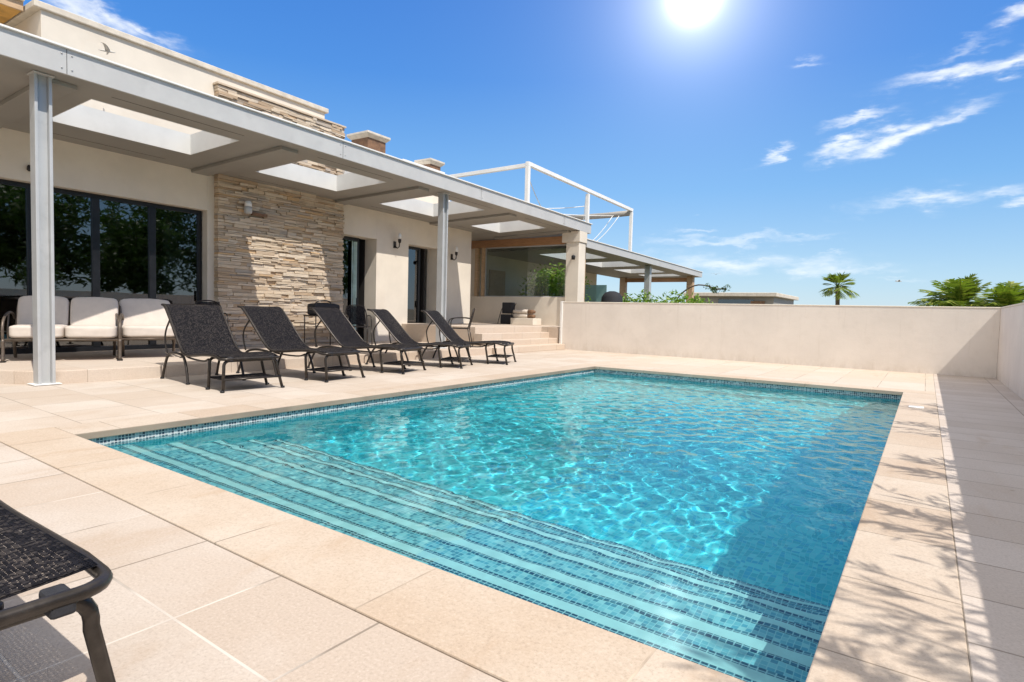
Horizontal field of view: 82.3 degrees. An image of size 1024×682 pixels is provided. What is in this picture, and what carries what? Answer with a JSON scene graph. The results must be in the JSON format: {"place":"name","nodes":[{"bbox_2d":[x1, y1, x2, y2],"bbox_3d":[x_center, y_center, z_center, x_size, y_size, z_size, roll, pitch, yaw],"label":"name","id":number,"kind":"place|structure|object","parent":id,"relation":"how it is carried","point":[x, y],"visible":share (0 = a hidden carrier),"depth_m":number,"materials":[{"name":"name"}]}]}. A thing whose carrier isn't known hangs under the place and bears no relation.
{"place":"outdoors","nodes":[
{"label":"outdoors","id":0,"kind":"place"},
{"bbox_2d":[98,42,114,54],"bbox_3d":[-6.242,-4.483,9.030,0.220,0.067,0.484,0,3,-25],"label":"gull","id":1,"kind":"object","parent":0,"point":[107,49],"visible":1,"depth_m":9.00,"materials":[{"name":"white"}]},
{"bbox_2d":[0,443,501,681],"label":"paving","id":2,"kind":"structure","parent":0,"point":[175,603],"depth_m":1.85,"materials":[{"name":"beige stone"}]},
{"bbox_2d":[0,500,115,681],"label":"sun lounger","id":3,"kind":"object","parent":2,"relation":"on","point":[54,602],"visible":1,"depth_m":1.33,"materials":[{"name":"black fabric"}]},
{"bbox_2d":[0,341,559,383],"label":"terrace","id":4,"kind":"structure","parent":0,"point":[86,366],"depth_m":8.49,"materials":[{"name":"stone"}]},
{"bbox_2d":[0,296,124,362],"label":"patio sofa","id":5,"kind":"object","parent":4,"relation":"on","point":[93,318],"visible":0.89,"depth_m":8.38,"materials":[{"name":"white fabric"}]},
{"bbox_2d":[113,298,182,358],"bbox_3d":[-5.664,-0.208,9.114,0.880,0.907,0.930,-1,4,-39],"label":"patio sofa","id":6,"kind":"object","parent":4,"relation":"on","point":[146,319],"visible":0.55,"depth_m":9.13,"materials":[{"name":"white fabric"}]},
{"bbox_2d":[192,300,228,345],"bbox_3d":[-5.388,-0.277,10.451,0.544,0.913,0.631,0,3,-35],"label":"metal chair","id":7,"kind":"object","parent":4,"relation":"on","point":[207,303],"visible":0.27,"depth_m":10.64,"materials":[{"name":"black metal"}]},
{"bbox_2d":[0,0,471,354],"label":"house","id":8,"kind":"structure","parent":4,"relation":"on","point":[127,227],"depth_m":11.16,"materials":[{"name":"paint"}]},
{"bbox_2d":[0,179,201,354],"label":"sliding door","id":9,"kind":"structure","parent":8,"relation":"in","point":[116,248],"depth_m":9.91,"materials":[{"name":"black glass"}]},
{"bbox_2d":[244,201,251,213],"bbox_3d":[-5.210,-2.636,11.559,0.178,0.250,0.156,3,3,33],"label":"wall lamp","id":10,"kind":"object","parent":8,"relation":"attached to","point":[248,207],"visible":1,"depth_m":11.50,"materials":[{"name":"grey metal"}]},
{"bbox_2d":[251,212,267,217],"bbox_3d":[-5.110,-2.553,11.855,0.050,0.060,0.340,3,3,33],"label":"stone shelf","id":11,"kind":"object","parent":8,"relation":"attached to","point":[259,214],"visible":0.86,"depth_m":11.83,"materials":[{"name":"brown stone"}]},
{"bbox_2d":[341,236,358,331],"bbox_3d":[-4.095,-1.277,14.462,0.100,2.588,0.780,3,3,33],"label":"glass door","id":12,"kind":"structure","parent":8,"relation":"in","point":[347,280],"depth_m":14.52,"materials":[{"name":"black glass"}]},
{"bbox_2d":[393,233,401,248],"bbox_3d":[-2.975,-2.604,15.263,0.244,0.403,0.110,3,3,33],"label":"wall lamp","id":13,"kind":"object","parent":8,"relation":"attached to","point":[399,239],"visible":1,"depth_m":15.21,"materials":[{"name":"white metal"}]},
{"bbox_2d":[407,246,419,322],"bbox_3d":[-2.856,-1.338,16.351,0.100,2.588,0.780,3,3,33],"label":"glass door","id":14,"kind":"structure","parent":8,"relation":"in","point":[414,252],"depth_m":16.48,"materials":[{"name":"black glass"}]},
{"bbox_2d":[451,247,457,259],"bbox_3d":[-1.689,-2.567,17.232,0.244,0.403,0.110,3,3,33],"label":"wall lamp","id":15,"kind":"object","parent":8,"relation":"attached to","point":[456,251],"visible":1,"depth_m":17.18,"materials":[{"name":"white metal"}]},
{"bbox_2d":[303,315,330,346],"bbox_3d":[-4.066,-0.223,12.624,0.420,0.663,0.700,3,3,35],"label":"side table","id":16,"kind":"object","parent":4,"relation":"on","point":[315,327],"visible":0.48,"depth_m":12.44,"materials":[{"name":"brown metal"}]},
{"bbox_2d":[345,305,372,344],"bbox_3d":[-3.399,-0.346,12.911,0.544,0.913,0.631,0,3,-25],"label":"metal chair","id":17,"kind":"object","parent":4,"relation":"on","point":[355,316],"visible":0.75,"depth_m":13.12,"materials":[{"name":"black metal"}]},
{"bbox_2d":[446,308,474,347],"bbox_3d":[-1.184,-0.323,13.615,0.631,0.913,0.544,2,3,0],"label":"metal chair","id":18,"kind":"object","parent":4,"relation":"on","point":[471,319],"visible":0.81,"depth_m":13.39,"materials":[{"name":"black metal"}]},
{"bbox_2d":[470,296,564,325],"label":"wall","id":19,"kind":"structure","parent":4,"relation":"on","point":[489,308],"depth_m":19.02,"materials":[{"name":"beige paint"}]},
{"bbox_2d":[471,236,565,296],"bbox_3d":[-0.024,-2.396,19.268,3.998,1.880,0.180,3,3,33],"label":"window frame","id":20,"kind":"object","parent":19,"relation":"on","point":[485,244],"depth_m":19.65,"materials":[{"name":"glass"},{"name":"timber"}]},
{"bbox_2d":[470,249,596,295],"bbox_3d":[-0.492,-2.180,24.572,3.435,3.900,11.640,3,3,33],"label":"garden room","id":21,"kind":"object","parent":4,"relation":"on","point":[504,277],"visible":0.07,"depth_m":21.98,"materials":[{"name":"beige paint"}]},
{"bbox_2d":[488,269,504,295],"bbox_3d":[-0.565,-1.326,21.440,0.038,2.500,1.000,3,3,33],"label":"door","id":22,"kind":"structure","parent":21,"relation":"in","point":[496,278],"depth_m":21.35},
{"bbox_2d":[562,231,586,301],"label":"pier","id":23,"kind":"structure","parent":4,"relation":"on","point":[575,242],"depth_m":17.80,"materials":[{"name":"beige paint"}]},
{"bbox_2d":[307,300,339,314],"bbox_3d":[-4.045,-0.702,12.594,0.302,0.360,0.664,3,3,35],"label":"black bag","id":24,"kind":"object","parent":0,"point":[319,305],"visible":0.63,"depth_m":12.39,"materials":[{"name":"fabric"}]},
{"bbox_2d":[0,349,653,432],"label":"paving","id":25,"kind":"structure","parent":0,"point":[26,407],"depth_m":6.89,"materials":[{"name":"beige stone"}]},
{"bbox_2d":[160,303,284,392],"bbox_3d":[-3.710,0.039,7.442,1.798,0.994,0.776,4,4,39],"label":"sun lounger","id":26,"kind":"object","parent":25,"relation":"on","point":[218,347],"visible":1,"depth_m":7.61,"materials":[{"name":"black fabric"}]},
{"bbox_2d":[0,23,592,385],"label":"pergola","id":27,"kind":"object","parent":25,"relation":"on","point":[48,87],"visible":0.91,"depth_m":9.08,"materials":[{"name":"grey paint"}]},
{"bbox_2d":[236,305,364,381],"bbox_3d":[-3.069,0.004,8.490,1.798,0.994,0.776,3,3,27],"label":"sun lounger","id":28,"kind":"object","parent":25,"relation":"on","point":[275,330],"visible":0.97,"depth_m":8.54,"materials":[{"name":"black fabric"}]},
{"bbox_2d":[307,307,425,373],"bbox_3d":[-2.373,-0.033,9.600,1.798,0.994,0.776,2,3,18],"label":"sun lounger","id":29,"kind":"object","parent":25,"relation":"on","point":[336,322],"visible":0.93,"depth_m":9.60,"materials":[{"name":"black fabric"}]},
{"bbox_2d":[365,309,472,368],"bbox_3d":[-1.656,-0.064,10.608,1.798,0.994,0.776,2,3,10],"label":"sun lounger","id":30,"kind":"object","parent":25,"relation":"on","point":[401,336],"visible":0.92,"depth_m":10.59,"materials":[{"name":"black fabric"}]},
{"bbox_2d":[419,310,516,364],"bbox_3d":[-0.853,-0.091,11.584,1.798,0.994,0.776,2,3,13],"label":"sun lounger","id":31,"kind":"object","parent":25,"relation":"on","point":[448,332],"visible":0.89,"depth_m":11.60,"materials":[{"name":"black fabric"}]},
{"bbox_2d":[402,323,564,353],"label":"stone steps","id":32,"kind":"structure","parent":25,"relation":"on","point":[532,335],"depth_m":15.27,"materials":[{"name":"beige stone"}]},
{"bbox_2d":[497,302,515,323],"bbox_3d":[-0.162,-0.879,18.533,0.464,0.684,0.378,3,3,33],"label":"folded chair","id":33,"kind":"object","parent":32,"relation":"on","point":[508,307],"visible":0.95,"depth_m":18.48,"materials":[{"name":"black fabric"}]},
{"bbox_2d":[510,318,540,324],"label":"plinth","id":34,"kind":"structure","parent":32,"relation":"on","point":[525,321],"depth_m":18.01,"materials":[{"name":"white concrete"}]},
{"bbox_2d":[513,314,535,317],"bbox_3d":[0.374,-0.779,18.209,0.780,0.134,0.132,3,3,33],"label":"rolled pad","id":35,"kind":"object","parent":34,"relation":"on","point":[524,316],"visible":0.94,"depth_m":18.15,"materials":[{"name":"beige fabric"}]},
{"bbox_2d":[513,309,535,313],"bbox_3d":[0.378,-0.913,18.203,0.780,0.134,0.132,3,3,33],"label":"rolled pad","id":36,"kind":"object","parent":35,"relation":"on","point":[520,311],"visible":1,"depth_m":18.15,"materials":[{"name":"beige fabric"}]},
{"bbox_2d":[23,0,1023,305],"label":"sky","id":37,"kind":"structure","parent":0,"point":[759,146],"materials":[{"name":"blue"}]},
{"bbox_2d":[684,292,798,304],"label":"flat roofed house","id":38,"kind":"structure","parent":0,"point":[744,298],"depth_m":44.79,"materials":[{"name":"stone"}]},
{"bbox_2d":[718,299,753,303],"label":"window","id":39,"kind":"structure","parent":38,"relation":"in","point":[720,301],"depth_m":44.99,"materials":[{"name":"grey glass"}]},
{"bbox_2d":[750,301,764,303],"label":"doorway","id":40,"kind":"structure","parent":38,"relation":"in","point":[751,302],"depth_m":43.92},
{"bbox_2d":[587,355,934,391],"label":"paving","id":41,"kind":"structure","parent":0,"point":[888,379],"depth_m":11.19,"materials":[{"name":"beige stone"}]},
{"bbox_2d":[933,374,1023,681],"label":"paving","id":42,"kind":"structure","parent":0,"point":[981,422],"depth_m":3.14,"materials":[{"name":"beige stone"}]},
{"label":"ground","id":43,"kind":"structure","parent":0,"visible":0},
{"bbox_2d":[0,364,971,681],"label":"swimming pool","id":44,"kind":"structure","parent":43,"relation":"in","point":[896,612],"depth_m":2.33,"materials":[{"name":"tile"}]},
{"bbox_2d":[104,372,900,681],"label":"water","id":45,"kind":"structure","parent":44,"relation":"in","point":[713,526],"depth_m":3.68,"materials":[{"name":"blue liquid"}]},
{"bbox_2d":[908,405,923,408],"bbox_3d":[4.755,0.775,6.893,0.151,0.006,0.180,3,3,35],"label":"skimmer lid","id":46,"kind":"object","parent":44,"relation":"on","point":[912,406],"visible":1,"depth_m":6.90,"materials":[{"name":"white paint"}]},
{"bbox_2d":[517,259,592,301],"bbox_3d":[1.485,-1.523,20.668,2.988,2.698,2.003,3,3,35],"label":"shrub","id":47,"kind":"object","parent":43,"relation":"on","point":[549,288],"visible":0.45,"depth_m":20.51,"materials":[{"name":"green plant"}]},
{"bbox_2d":[525,285,606,301],"bbox_3d":[1.904,-1.057,21.875,3.500,2.050,0.080,3,3,33],"label":"glass balustrade","id":48,"kind":"object","parent":43,"relation":"on","point":[595,293],"visible":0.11,"depth_m":21.16,"materials":[{"name":"glass"}]},
{"bbox_2d":[480,239,701,302],"bbox_3d":[4.034,-1.768,24.582,4.230,3.313,12.820,3,3,33],"label":"pergola","id":49,"kind":"object","parent":43,"relation":"on","point":[625,266],"visible":0.71,"depth_m":23.38,"materials":[{"name":"grey paint"}]},
{"bbox_2d":[448,161,632,250],"bbox_3d":[1.454,-4.443,22.156,3.210,2.360,8.461,3,3,33],"label":"roof frame","id":50,"kind":"object","parent":49,"relation":"on","point":[586,216],"visible":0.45,"depth_m":20.83,"materials":[{"name":"white paint"}]},
{"bbox_2d":[601,291,622,301],"bbox_3d":[3.493,-0.838,20.614,0.800,1.820,0.800,3,3,35],"label":"round cover","id":51,"kind":"object","parent":43,"relation":"on","point":[611,296],"visible":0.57,"depth_m":20.30,"materials":[{"name":"black fabric"}]},
{"bbox_2d":[622,293,636,302],"bbox_3d":[4.408,-0.941,22.762,1.586,1.871,1.586,3,3,35],"label":"shrub","id":52,"kind":"object","parent":43,"relation":"on","point":[628,299],"visible":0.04,"depth_m":22.53,"materials":[{"name":"green plant"}]},
{"bbox_2d":[630,289,658,302],"bbox_3d":[5.083,-0.980,22.357,1.993,2.027,1.520,3,3,35],"label":"shrub","id":53,"kind":"object","parent":43,"relation":"on","point":[645,295],"visible":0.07,"depth_m":22.26,"materials":[{"name":"green plant"}]},
{"bbox_2d":[652,289,713,303],"bbox_3d":[6.136,-0.910,21.533,2.728,2.031,1.560,3,3,35],"label":"shrub","id":54,"kind":"object","parent":43,"relation":"on","point":[680,299],"visible":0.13,"depth_m":21.27,"materials":[{"name":"green plant"}]},
{"bbox_2d":[676,283,729,300],"bbox_3d":[8.826,-1.405,27.603,2.793,2.662,0.387,3,3,35],"label":"leaning tree","id":55,"kind":"object","parent":43,"relation":"on","point":[715,289],"visible":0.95,"depth_m":27.17,"materials":[{"name":"green plant"}]},
{"bbox_2d":[559,301,1000,377],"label":"garden wall","id":56,"kind":"structure","parent":43,"relation":"on","point":[954,341],"depth_m":12.83,"materials":[{"name":"white paint"}]},
{"bbox_2d":[820,272,859,304],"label":"palm tree","id":57,"kind":"object","parent":43,"relation":"on","point":[837,280],"visible":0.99,"depth_m":40.55,"materials":[{"name":"green plant"}]},
{"bbox_2d":[908,273,1001,306],"bbox_3d":[22.838,-1.637,30.164,4.004,3.617,4.107,2,3,7],"label":"palm tree","id":58,"kind":"object","parent":43,"relation":"on","point":[959,293],"visible":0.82,"depth_m":29.60,"materials":[{"name":"green plant"}]},
{"bbox_2d":[965,281,1023,306],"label":"palm tree","id":59,"kind":"object","parent":43,"relation":"on","point":[1003,294],"visible":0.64,"depth_m":28.64,"materials":[{"name":"green plant"}]},
{"bbox_2d":[996,302,1023,399],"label":"garden wall","id":60,"kind":"structure","parent":43,"relation":"on","point":[1010,368],"depth_m":9.17,"materials":[{"name":"beige paint"}]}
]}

